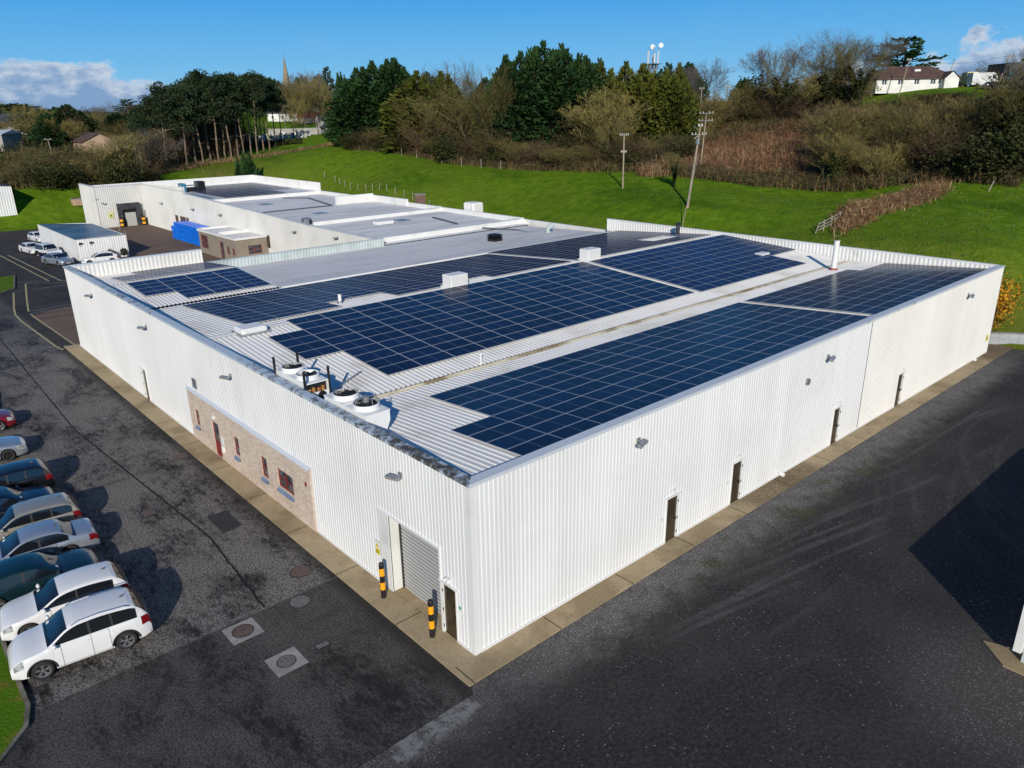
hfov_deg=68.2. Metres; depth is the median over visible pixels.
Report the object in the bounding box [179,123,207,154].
shrub
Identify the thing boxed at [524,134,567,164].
shrub
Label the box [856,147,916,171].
shrub
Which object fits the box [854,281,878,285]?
solar panel
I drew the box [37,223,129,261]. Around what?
yard shed
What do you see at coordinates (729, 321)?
solar panel
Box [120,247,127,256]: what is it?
bush
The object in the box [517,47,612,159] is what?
conifer tree
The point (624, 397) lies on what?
solar panel
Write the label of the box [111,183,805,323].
solar panel field
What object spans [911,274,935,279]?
solar panel
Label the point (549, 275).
solar panel
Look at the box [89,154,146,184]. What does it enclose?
shrub
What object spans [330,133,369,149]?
shrub
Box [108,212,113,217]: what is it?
yellow notice
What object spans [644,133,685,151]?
shrub
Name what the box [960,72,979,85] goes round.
box trailer
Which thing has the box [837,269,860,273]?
solar panel
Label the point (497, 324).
solar panel
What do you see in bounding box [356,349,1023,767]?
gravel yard
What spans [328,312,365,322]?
solar panel
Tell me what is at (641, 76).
conifer tree
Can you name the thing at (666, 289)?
solar panel
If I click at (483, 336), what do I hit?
solar panel
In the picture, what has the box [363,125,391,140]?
bare tree
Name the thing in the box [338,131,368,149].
shrub
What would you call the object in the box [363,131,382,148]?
shrub
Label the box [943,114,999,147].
bare tree
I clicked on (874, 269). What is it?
solar panel
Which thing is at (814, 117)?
shrub
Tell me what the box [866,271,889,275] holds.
solar panel
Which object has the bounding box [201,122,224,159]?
shrub
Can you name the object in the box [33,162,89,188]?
shrub
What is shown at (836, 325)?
solar panel
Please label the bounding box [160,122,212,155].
shrub
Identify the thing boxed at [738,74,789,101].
shrub
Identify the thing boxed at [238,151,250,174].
cypress tree
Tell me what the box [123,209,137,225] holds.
dock door
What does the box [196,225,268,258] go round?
brick office
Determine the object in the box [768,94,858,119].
shrub
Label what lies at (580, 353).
solar panel
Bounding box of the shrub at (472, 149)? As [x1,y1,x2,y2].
[452,131,505,162]
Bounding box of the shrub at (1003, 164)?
[935,123,1023,184]
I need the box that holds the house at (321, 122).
[316,114,323,127]
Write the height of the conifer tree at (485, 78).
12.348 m
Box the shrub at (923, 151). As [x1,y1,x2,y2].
[896,135,986,167]
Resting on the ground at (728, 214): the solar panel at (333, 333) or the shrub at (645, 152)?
the shrub at (645, 152)
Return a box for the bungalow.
[865,66,960,93]
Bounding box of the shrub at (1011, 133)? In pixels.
[974,110,1023,174]
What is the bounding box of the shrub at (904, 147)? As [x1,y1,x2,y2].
[861,100,969,173]
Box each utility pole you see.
[620,133,628,187]
[687,124,706,207]
[699,111,712,163]
[898,58,911,96]
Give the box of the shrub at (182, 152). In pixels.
[162,129,196,164]
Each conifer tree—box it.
[27,112,71,149]
[51,107,103,137]
[60,104,72,109]
[99,112,138,136]
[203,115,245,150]
[259,77,288,111]
[293,75,318,96]
[321,74,373,143]
[330,60,402,136]
[331,72,346,100]
[357,57,417,134]
[378,70,452,151]
[402,70,474,143]
[422,71,433,84]
[469,76,489,112]
[470,61,523,152]
[472,50,559,157]
[500,40,578,156]
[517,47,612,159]
[557,55,614,155]
[577,60,635,157]
[603,61,648,147]
[609,63,673,149]
[631,67,701,151]
[649,61,701,151]
[654,68,662,79]
[683,61,710,104]
[728,77,755,100]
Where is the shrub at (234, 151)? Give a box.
[214,122,246,156]
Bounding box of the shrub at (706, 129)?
[698,113,725,139]
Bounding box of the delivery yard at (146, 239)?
[29,224,221,261]
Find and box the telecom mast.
[647,43,662,72]
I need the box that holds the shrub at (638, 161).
[615,145,669,168]
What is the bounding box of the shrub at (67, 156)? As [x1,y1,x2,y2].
[27,140,114,167]
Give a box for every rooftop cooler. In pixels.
[272,351,331,399]
[324,388,389,430]
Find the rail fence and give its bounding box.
[815,212,840,233]
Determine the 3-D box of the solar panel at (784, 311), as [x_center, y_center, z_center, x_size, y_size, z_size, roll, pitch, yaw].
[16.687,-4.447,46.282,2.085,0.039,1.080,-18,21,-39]
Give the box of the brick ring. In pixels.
[70,197,82,205]
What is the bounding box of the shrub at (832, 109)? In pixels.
[792,93,878,132]
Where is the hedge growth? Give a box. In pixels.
[346,144,1023,190]
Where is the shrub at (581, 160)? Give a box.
[562,151,606,166]
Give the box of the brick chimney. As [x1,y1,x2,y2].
[414,193,427,240]
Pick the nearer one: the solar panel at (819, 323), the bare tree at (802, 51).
the solar panel at (819, 323)
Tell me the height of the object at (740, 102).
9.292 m
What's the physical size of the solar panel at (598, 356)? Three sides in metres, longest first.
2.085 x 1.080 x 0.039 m
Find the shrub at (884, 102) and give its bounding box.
[858,98,913,106]
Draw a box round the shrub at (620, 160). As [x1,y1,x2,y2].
[599,134,650,167]
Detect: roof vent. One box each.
[441,271,467,288]
[577,247,601,261]
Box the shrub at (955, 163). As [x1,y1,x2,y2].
[916,137,1008,178]
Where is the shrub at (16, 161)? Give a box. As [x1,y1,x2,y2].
[0,147,43,174]
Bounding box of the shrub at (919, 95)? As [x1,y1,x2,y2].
[909,91,958,99]
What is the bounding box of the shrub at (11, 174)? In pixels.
[0,160,73,181]
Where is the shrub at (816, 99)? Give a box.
[759,80,843,108]
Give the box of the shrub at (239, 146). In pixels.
[212,115,252,150]
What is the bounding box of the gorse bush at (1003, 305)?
[979,261,1023,331]
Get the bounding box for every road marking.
[0,255,74,349]
[16,281,69,350]
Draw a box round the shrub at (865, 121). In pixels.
[818,97,918,143]
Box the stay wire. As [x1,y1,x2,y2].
[682,153,698,225]
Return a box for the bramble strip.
[826,176,958,238]
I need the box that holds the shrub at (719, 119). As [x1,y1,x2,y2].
[701,105,733,131]
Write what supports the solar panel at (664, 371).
on the factory building
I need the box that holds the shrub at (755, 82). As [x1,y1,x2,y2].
[738,71,805,112]
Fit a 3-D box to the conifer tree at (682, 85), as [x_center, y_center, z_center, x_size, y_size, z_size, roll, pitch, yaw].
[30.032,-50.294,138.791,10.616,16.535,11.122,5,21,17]
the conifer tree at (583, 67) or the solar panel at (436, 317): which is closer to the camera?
the solar panel at (436, 317)
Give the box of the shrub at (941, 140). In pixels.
[898,109,989,170]
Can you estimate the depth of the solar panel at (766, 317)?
44.99 m
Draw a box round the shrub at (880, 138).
[789,127,908,175]
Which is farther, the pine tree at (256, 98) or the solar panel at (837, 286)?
the pine tree at (256, 98)
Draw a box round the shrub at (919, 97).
[891,92,944,103]
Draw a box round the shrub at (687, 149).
[662,128,714,159]
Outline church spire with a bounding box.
[283,53,289,86]
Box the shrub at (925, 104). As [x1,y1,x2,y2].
[883,92,959,111]
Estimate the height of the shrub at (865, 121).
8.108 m
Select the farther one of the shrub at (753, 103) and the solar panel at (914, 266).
the shrub at (753, 103)
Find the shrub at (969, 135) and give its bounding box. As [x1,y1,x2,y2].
[935,103,1005,157]
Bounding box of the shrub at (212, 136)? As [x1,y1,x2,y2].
[197,120,223,153]
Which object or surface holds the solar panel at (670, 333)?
on the factory building
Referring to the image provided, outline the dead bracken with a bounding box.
[640,136,809,177]
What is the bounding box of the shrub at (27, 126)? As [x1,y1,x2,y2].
[16,114,38,138]
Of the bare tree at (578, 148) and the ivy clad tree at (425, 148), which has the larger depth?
the ivy clad tree at (425, 148)
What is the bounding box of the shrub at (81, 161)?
[48,150,117,173]
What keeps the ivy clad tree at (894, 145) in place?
on the ground at (728, 214)
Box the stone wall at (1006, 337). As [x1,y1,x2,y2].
[988,332,1023,343]
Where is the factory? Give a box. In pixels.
[78,175,606,252]
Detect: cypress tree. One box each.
[234,156,243,175]
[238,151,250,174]
[245,151,258,175]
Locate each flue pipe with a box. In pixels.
[337,294,342,303]
[675,222,680,234]
[828,240,839,269]
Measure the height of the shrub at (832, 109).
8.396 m
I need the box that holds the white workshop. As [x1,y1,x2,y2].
[983,607,1023,675]
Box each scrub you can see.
[0,96,719,165]
[0,156,164,189]
[702,93,993,192]
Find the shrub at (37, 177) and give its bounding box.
[0,160,81,190]
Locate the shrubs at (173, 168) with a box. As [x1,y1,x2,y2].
[161,141,337,172]
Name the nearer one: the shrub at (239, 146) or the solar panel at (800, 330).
the solar panel at (800, 330)
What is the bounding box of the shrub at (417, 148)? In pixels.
[390,113,462,156]
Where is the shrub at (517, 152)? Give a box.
[486,138,542,163]
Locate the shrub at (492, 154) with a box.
[470,130,523,165]
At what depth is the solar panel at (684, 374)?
34.74 m
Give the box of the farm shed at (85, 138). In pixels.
[70,132,115,153]
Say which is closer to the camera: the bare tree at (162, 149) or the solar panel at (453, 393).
the solar panel at (453, 393)
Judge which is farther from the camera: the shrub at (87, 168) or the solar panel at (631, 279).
the shrub at (87, 168)
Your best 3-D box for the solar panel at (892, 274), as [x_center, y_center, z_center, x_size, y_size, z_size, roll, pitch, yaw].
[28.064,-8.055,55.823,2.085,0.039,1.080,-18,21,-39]
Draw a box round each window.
[195,410,200,430]
[201,234,208,248]
[234,436,240,462]
[248,244,261,253]
[261,456,268,484]
[277,468,294,501]
[914,79,919,84]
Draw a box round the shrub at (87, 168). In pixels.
[58,154,129,180]
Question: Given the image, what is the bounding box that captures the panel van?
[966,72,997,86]
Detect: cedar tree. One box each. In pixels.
[0,103,21,113]
[0,103,29,113]
[6,105,41,131]
[112,99,138,113]
[868,35,948,72]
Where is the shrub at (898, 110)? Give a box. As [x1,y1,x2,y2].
[862,101,950,139]
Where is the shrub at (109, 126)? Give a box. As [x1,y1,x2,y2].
[94,119,126,136]
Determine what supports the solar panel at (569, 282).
on the factory building
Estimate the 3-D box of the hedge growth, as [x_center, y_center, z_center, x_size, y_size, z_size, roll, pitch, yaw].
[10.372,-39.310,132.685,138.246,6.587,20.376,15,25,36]
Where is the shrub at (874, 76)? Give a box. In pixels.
[830,60,889,102]
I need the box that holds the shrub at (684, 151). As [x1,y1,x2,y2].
[656,132,711,159]
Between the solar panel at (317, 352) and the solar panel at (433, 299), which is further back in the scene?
the solar panel at (433, 299)
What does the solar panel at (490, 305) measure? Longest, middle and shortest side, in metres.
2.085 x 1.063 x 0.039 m
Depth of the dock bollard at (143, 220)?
132.34 m
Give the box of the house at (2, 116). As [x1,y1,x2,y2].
[0,113,26,136]
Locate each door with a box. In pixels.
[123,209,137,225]
[139,366,150,399]
[212,421,222,456]
[220,242,224,258]
[266,235,270,247]
[398,523,440,613]
[438,578,458,641]
[664,491,681,541]
[729,456,745,504]
[829,404,843,443]
[894,370,905,405]
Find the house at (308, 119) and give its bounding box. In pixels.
[297,112,315,122]
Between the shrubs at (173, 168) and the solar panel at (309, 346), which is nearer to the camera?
the solar panel at (309, 346)
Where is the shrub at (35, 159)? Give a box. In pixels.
[1,142,83,174]
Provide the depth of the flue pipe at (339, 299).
49.24 m
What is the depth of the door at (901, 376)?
47.54 m
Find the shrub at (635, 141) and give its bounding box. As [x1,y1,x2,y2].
[608,133,651,163]
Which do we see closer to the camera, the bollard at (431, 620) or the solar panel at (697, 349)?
the bollard at (431, 620)
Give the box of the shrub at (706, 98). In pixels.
[695,86,728,116]
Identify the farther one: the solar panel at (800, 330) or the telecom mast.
the telecom mast
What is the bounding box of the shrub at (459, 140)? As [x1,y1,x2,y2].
[435,131,477,157]
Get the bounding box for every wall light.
[219,374,231,379]
[384,472,401,481]
[637,437,648,448]
[827,354,835,361]
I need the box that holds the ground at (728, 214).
[0,86,1023,763]
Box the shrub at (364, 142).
[350,129,373,148]
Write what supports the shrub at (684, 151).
on the ground at (728, 214)
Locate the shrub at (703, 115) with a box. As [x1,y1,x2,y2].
[695,104,718,130]
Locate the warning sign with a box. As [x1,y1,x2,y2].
[375,540,380,555]
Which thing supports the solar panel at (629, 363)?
on the factory building
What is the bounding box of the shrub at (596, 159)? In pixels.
[572,142,625,167]
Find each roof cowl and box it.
[301,217,311,224]
[486,233,502,241]
[546,223,554,232]
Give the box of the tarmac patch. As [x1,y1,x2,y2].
[207,510,241,532]
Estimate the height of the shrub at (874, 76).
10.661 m
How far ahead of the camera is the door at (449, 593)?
27.02 m
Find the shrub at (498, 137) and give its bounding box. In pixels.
[482,122,524,155]
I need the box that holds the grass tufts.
[162,145,1023,272]
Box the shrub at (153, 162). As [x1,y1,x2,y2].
[136,126,171,169]
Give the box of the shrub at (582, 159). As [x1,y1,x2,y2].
[552,149,599,167]
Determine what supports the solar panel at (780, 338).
on the factory building
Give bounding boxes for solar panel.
[268,330,311,341]
[277,335,320,347]
[286,314,325,324]
[287,340,330,353]
[295,318,335,329]
[298,345,341,359]
[303,323,344,334]
[313,327,354,339]
[319,308,357,317]
[323,332,365,344]
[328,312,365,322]
[332,338,375,350]
[337,316,376,326]
[343,343,385,356]
[346,321,386,331]
[350,302,386,311]
[353,348,397,362]
[356,325,395,336]
[359,306,395,315]
[364,354,409,368]
[366,330,406,342]
[368,310,405,320]
[376,360,421,375]
[377,335,418,347]
[378,314,416,324]
[379,297,413,305]
[388,319,426,329]
[388,340,430,353]
[389,300,422,309]
[398,304,433,313]
[399,323,437,334]
[400,346,441,359]
[406,291,439,299]
[407,308,444,318]
[409,328,448,339]
[411,351,454,365]
[416,295,450,303]
[418,312,454,322]
[420,333,460,345]
[426,299,460,307]
[428,317,465,327]
[429,385,479,400]
[432,286,464,294]
[432,338,472,350]
[436,303,471,311]
[440,321,477,332]
[443,290,475,298]
[443,390,494,405]
[444,343,485,356]
[446,307,481,316]
[451,416,508,436]
[452,294,484,302]
[452,326,489,337]
[457,282,487,289]
[457,311,492,320]
[459,394,510,410]
[462,297,495,305]
[463,331,502,342]
[466,375,512,388]
[468,285,499,293]
[468,315,504,325]
[468,422,526,443]
[472,301,506,310]
[475,336,514,348]
[475,398,527,415]
[477,289,508,296]
[480,319,516,330]
[480,379,528,393]
[482,277,511,284]
[484,305,517,314]
[487,428,546,450]
[488,292,520,300]
[491,281,521,287]
[491,324,529,334]
[493,403,545,420]
[496,309,529,318]
[496,383,543,397]
[499,296,531,304]
[500,284,531,291]
[501,366,543,378]
[503,273,531,280]
[503,329,542,340]
[506,313,542,323]
[506,434,562,455]
[509,408,564,427]
[510,300,542,308]
[512,287,542,295]
[512,387,561,402]
[513,276,542,283]
[515,369,560,382]
[519,318,554,327]
[521,303,553,312]
[522,291,553,299]
[524,279,553,286]
[525,269,552,275]
[528,413,583,433]
[530,322,567,333]
[530,357,573,368]
[530,373,576,386]
[530,391,579,407]
[532,307,566,316]
[533,294,564,302]
[534,283,563,290]
[535,272,562,278]
[543,311,578,321]
[544,298,576,306]
[545,275,573,282]
[545,286,575,293]
[546,265,571,271]
[547,360,588,371]
[547,376,593,390]
[548,396,599,412]
[548,419,600,438]
[555,278,584,285]
[556,268,581,274]
[556,289,586,297]
[556,302,589,310]
[557,316,591,326]
[560,348,600,359]
[561,363,606,375]
[564,380,612,395]
[565,262,591,267]
[566,271,592,277]
[566,401,619,418]
[567,281,596,288]
[568,293,598,301]
[568,306,601,315]
[575,264,600,270]
[576,274,603,280]
[576,351,616,362]
[577,285,606,292]
[579,296,609,304]
[579,366,622,379]
[580,310,613,319]
[582,384,631,399]
[586,267,611,273]
[586,277,614,284]
[587,406,635,423]
[588,341,626,350]
[589,288,619,295]
[590,300,621,309]
[592,354,633,365]
[596,370,641,383]
[597,270,622,276]
[598,280,626,287]
[600,292,629,299]
[600,389,650,404]
[603,304,635,313]
[604,343,641,353]
[607,273,633,279]
[608,357,651,369]
[610,283,638,290]
[613,295,643,303]
[613,333,651,342]
[614,374,660,388]
[618,276,644,282]
[620,287,649,294]
[620,346,658,356]
[620,393,667,409]
[626,299,656,307]
[626,361,668,373]
[628,279,656,286]
[630,336,666,345]
[633,378,679,392]
[634,290,663,298]
[636,349,676,359]
[639,326,674,335]
[640,282,669,289]
[643,364,688,377]
[645,294,675,302]
[645,338,682,348]
[652,352,693,363]
[653,286,680,292]
[653,329,688,337]
[654,382,697,396]
[661,320,693,327]
[661,341,701,351]
[662,368,707,381]
[664,289,694,297]
[670,331,705,340]
[671,355,712,366]
[675,322,709,330]
[678,344,718,354]
[682,314,715,321]
[682,371,724,384]
[685,333,722,342]
[689,358,733,370]
[692,324,726,332]
[697,346,736,357]
[698,316,731,323]
[702,308,734,315]
[702,336,740,345]
[709,326,744,335]
[710,361,749,373]
[714,317,747,325]
[716,349,756,360]
[717,310,750,316]
[721,338,758,348]
[722,302,751,309]
[725,328,760,337]
[730,319,764,327]
[733,311,765,318]
[735,352,771,363]
[736,304,768,310]
[740,341,777,351]
[744,331,779,340]
[745,296,773,302]
[746,322,780,330]
[749,313,782,320]
[753,306,783,312]
[759,297,790,303]
[759,344,794,354]
[762,291,789,296]
[762,333,797,343]
[764,324,798,332]
[765,315,799,323]
[769,307,799,314]
[776,298,805,305]
[778,286,805,291]
[778,292,806,297]
[780,336,814,345]
[783,317,817,325]
[783,326,818,335]
[786,309,816,316]
[791,300,822,307]
[792,293,820,299]
[794,287,821,292]
[795,282,818,286]
[801,328,834,337]
[802,319,836,327]
[803,311,833,318]
[807,302,838,309]
[808,277,834,282]
[809,288,835,294]
[809,295,837,300]
[810,283,834,287]
[821,313,852,320]
[821,321,851,329]
[823,273,847,277]
[823,278,849,283]
[823,284,850,289]
[823,296,852,302]
[824,290,851,295]
[824,303,855,310]
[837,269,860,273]
[837,274,862,278]
[838,279,864,284]
[839,285,866,290]
[840,315,869,322]
[841,291,869,297]
[842,298,871,304]
[842,305,873,312]
[851,270,874,274]
[851,275,877,280]
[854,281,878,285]
[855,286,882,291]
[856,293,884,298]
[858,299,888,306]
[860,307,889,314]
[864,267,886,270]
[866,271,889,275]
[866,276,892,281]
[870,282,894,287]
[870,288,898,293]
[874,263,896,266]
[875,294,903,300]
[876,301,903,307]
[878,267,901,271]
[881,272,904,276]
[881,277,908,282]
[884,283,911,288]
[888,289,916,294]
[889,264,912,267]
[891,295,917,301]
[893,268,915,272]
[896,273,919,277]
[898,278,924,283]
[901,284,929,289]
[905,265,927,268]
[906,290,931,296]
[908,269,930,273]
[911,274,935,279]
[915,280,940,284]
[919,265,942,269]
[920,285,943,290]
[923,270,946,274]
[926,275,952,280]
[932,281,954,285]
[934,266,957,270]
[939,271,962,275]
[943,276,966,281]
[950,267,973,271]
[956,272,976,276]
[966,268,986,272]
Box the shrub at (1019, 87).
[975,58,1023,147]
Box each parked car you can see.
[0,409,15,430]
[0,436,27,460]
[0,458,55,487]
[0,485,54,512]
[0,492,82,540]
[0,518,100,560]
[0,548,99,608]
[0,561,129,641]
[7,587,153,680]
[18,242,35,254]
[27,231,40,242]
[34,242,61,257]
[41,252,73,265]
[81,251,118,262]
[981,81,1004,88]
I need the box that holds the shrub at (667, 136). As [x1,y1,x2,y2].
[643,123,684,150]
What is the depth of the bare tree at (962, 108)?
102.36 m
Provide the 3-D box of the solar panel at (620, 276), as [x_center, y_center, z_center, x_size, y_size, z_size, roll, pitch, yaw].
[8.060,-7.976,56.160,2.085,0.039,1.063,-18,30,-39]
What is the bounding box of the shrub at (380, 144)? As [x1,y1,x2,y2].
[362,134,392,152]
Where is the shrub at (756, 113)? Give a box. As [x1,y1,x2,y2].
[742,97,778,120]
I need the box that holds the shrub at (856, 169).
[817,135,912,178]
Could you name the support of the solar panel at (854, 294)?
on the factory building
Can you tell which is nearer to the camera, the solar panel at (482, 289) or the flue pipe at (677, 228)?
the solar panel at (482, 289)
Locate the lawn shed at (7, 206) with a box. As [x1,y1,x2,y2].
[0,183,16,216]
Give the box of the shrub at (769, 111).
[749,89,827,122]
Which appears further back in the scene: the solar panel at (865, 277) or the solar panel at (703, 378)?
the solar panel at (865, 277)
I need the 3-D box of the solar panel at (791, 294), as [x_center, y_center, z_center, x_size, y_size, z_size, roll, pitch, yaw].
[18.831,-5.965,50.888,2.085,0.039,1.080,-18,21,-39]
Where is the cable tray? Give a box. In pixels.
[332,371,361,391]
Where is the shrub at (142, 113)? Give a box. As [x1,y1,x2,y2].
[124,94,160,148]
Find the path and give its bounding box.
[33,306,79,343]
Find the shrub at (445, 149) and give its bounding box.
[415,130,474,164]
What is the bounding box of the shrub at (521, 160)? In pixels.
[498,140,550,164]
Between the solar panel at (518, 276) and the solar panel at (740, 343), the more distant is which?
the solar panel at (518, 276)
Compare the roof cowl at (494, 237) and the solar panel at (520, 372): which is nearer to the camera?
the solar panel at (520, 372)
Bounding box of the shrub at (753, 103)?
[736,92,769,115]
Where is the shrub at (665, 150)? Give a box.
[650,143,687,158]
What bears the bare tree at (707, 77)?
on the ground at (728, 214)
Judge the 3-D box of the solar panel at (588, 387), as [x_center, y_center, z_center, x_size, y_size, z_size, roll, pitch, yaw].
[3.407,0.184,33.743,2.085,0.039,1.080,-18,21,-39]
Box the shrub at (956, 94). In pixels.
[929,90,974,101]
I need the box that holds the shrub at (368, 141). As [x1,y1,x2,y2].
[363,133,379,149]
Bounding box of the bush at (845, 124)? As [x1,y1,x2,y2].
[787,98,917,145]
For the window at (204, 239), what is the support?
in the brick office
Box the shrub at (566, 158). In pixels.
[543,142,597,168]
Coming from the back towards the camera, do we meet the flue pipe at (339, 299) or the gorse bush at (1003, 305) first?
the gorse bush at (1003, 305)
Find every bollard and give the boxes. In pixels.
[119,218,123,226]
[142,216,145,224]
[378,562,386,598]
[427,599,434,637]
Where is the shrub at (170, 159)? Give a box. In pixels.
[149,127,183,166]
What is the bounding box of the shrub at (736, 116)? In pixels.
[693,101,759,128]
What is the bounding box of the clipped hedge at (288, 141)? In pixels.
[243,138,302,149]
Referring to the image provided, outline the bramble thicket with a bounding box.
[628,112,822,178]
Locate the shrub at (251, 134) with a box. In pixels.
[239,118,265,143]
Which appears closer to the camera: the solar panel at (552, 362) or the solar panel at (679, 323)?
the solar panel at (552, 362)
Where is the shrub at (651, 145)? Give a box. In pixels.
[632,127,670,155]
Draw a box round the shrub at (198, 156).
[179,123,213,161]
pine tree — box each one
[122,107,150,162]
[125,112,158,162]
[129,94,169,165]
[140,81,179,167]
[154,88,183,164]
[163,84,199,166]
[163,85,183,161]
[173,78,207,162]
[176,82,213,164]
[177,68,211,160]
[178,77,214,145]
[198,74,236,160]
[205,71,242,158]
[209,76,232,154]
[209,87,232,157]
[221,73,246,129]
[222,74,253,155]
[223,74,247,156]
[234,73,260,153]
[241,69,268,153]
[247,75,266,150]
[249,106,267,140]
[250,71,274,150]
[256,73,259,148]
[264,80,284,147]
[273,88,290,144]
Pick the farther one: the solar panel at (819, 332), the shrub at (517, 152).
the shrub at (517, 152)
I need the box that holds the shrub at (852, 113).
[814,103,906,135]
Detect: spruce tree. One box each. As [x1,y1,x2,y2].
[317,66,334,121]
[659,62,674,75]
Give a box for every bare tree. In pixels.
[0,119,35,134]
[22,104,46,118]
[40,117,87,148]
[72,108,107,127]
[84,105,106,113]
[91,103,120,113]
[95,120,128,137]
[99,101,124,113]
[106,127,183,166]
[192,117,211,141]
[275,79,295,128]
[278,95,310,137]
[279,67,319,129]
[285,73,318,127]
[286,77,333,133]
[289,71,332,126]
[302,91,331,122]
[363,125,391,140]
[388,95,447,135]
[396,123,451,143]
[406,79,480,139]
[419,64,437,83]
[430,90,512,141]
[435,59,472,100]
[443,64,489,107]
[452,57,518,140]
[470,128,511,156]
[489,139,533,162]
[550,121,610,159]
[556,84,652,149]
[570,140,612,161]
[580,150,630,162]
[614,63,661,86]
[672,64,701,89]
[685,56,736,102]
[693,94,740,127]
[706,87,743,121]
[734,41,806,92]
[780,28,889,81]
[798,64,829,83]
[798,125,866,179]
[805,29,888,71]
[819,108,891,131]
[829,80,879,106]
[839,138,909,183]
[844,30,910,97]
[849,106,913,140]
[854,96,924,116]
[865,97,918,112]
[866,111,921,135]
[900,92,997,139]
[902,106,981,152]
[931,96,997,141]
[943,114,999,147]
[1000,50,1023,104]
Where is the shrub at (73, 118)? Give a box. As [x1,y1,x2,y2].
[56,102,87,138]
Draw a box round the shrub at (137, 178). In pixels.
[112,159,151,182]
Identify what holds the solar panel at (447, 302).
on the factory building
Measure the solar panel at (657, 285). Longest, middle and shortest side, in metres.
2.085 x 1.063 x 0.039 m
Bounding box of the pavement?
[64,344,1012,686]
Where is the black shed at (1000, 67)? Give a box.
[988,62,1022,85]
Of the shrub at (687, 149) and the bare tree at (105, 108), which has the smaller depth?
the shrub at (687, 149)
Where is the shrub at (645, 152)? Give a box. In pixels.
[617,135,677,160]
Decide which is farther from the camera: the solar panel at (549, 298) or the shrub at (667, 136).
the shrub at (667, 136)
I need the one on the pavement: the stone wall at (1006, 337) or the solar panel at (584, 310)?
the stone wall at (1006, 337)
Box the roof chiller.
[178,181,205,192]
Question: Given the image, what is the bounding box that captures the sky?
[0,0,1023,111]
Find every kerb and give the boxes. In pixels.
[0,275,15,293]
[0,637,30,765]
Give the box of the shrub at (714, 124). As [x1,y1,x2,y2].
[701,100,747,128]
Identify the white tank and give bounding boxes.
[464,201,482,233]
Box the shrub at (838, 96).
[813,79,881,107]
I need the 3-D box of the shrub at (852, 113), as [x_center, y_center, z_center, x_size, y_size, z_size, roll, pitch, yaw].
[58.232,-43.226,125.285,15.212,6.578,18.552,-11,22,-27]
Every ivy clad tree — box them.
[0,104,54,130]
[73,130,163,170]
[410,136,446,158]
[421,136,449,151]
[533,147,570,166]
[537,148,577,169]
[592,117,635,168]
[661,152,687,186]
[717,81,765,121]
[730,98,761,121]
[753,86,795,109]
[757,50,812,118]
[769,74,834,111]
[802,38,877,108]
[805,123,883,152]
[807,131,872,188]
[829,38,891,108]
[874,134,919,160]
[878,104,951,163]
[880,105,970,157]
[944,77,1023,151]
[965,53,1023,139]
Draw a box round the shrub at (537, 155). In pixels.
[522,146,563,162]
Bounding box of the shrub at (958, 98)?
[925,87,1011,110]
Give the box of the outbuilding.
[0,130,23,151]
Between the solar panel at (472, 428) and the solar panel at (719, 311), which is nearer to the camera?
the solar panel at (472, 428)
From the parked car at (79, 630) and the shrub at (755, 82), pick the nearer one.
the parked car at (79, 630)
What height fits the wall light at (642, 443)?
0.242 m
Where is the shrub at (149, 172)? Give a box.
[101,155,174,181]
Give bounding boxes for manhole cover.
[87,449,99,455]
[139,508,157,517]
[171,453,188,459]
[222,617,263,644]
[265,646,307,676]
[289,565,311,577]
[289,595,310,607]
[314,640,330,649]
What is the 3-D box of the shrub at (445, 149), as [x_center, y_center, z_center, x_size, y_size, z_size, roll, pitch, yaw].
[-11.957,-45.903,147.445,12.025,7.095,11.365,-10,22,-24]
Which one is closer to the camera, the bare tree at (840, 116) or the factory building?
the factory building
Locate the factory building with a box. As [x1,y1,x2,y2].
[62,218,1004,655]
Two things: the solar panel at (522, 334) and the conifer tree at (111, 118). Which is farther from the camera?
the conifer tree at (111, 118)
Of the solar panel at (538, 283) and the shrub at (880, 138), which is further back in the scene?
the shrub at (880, 138)
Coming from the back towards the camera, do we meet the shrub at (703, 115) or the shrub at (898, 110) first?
the shrub at (703, 115)
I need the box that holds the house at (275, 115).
[266,104,310,121]
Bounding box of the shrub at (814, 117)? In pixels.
[791,106,866,133]
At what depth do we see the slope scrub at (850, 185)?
110.65 m
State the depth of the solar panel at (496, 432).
28.98 m
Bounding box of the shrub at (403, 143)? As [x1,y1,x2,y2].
[377,128,415,153]
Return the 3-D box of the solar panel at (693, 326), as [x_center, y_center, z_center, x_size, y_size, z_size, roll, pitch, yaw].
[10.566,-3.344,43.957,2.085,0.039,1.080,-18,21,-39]
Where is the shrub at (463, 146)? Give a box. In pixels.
[439,127,482,162]
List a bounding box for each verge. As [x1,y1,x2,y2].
[0,275,13,291]
[0,642,24,754]
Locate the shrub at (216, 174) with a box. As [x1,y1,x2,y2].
[191,167,227,177]
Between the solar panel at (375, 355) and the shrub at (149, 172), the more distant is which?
the shrub at (149, 172)
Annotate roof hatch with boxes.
[231,322,270,337]
[371,219,394,225]
[754,252,769,255]
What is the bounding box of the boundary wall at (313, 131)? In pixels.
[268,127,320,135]
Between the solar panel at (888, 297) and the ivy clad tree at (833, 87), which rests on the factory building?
the solar panel at (888, 297)

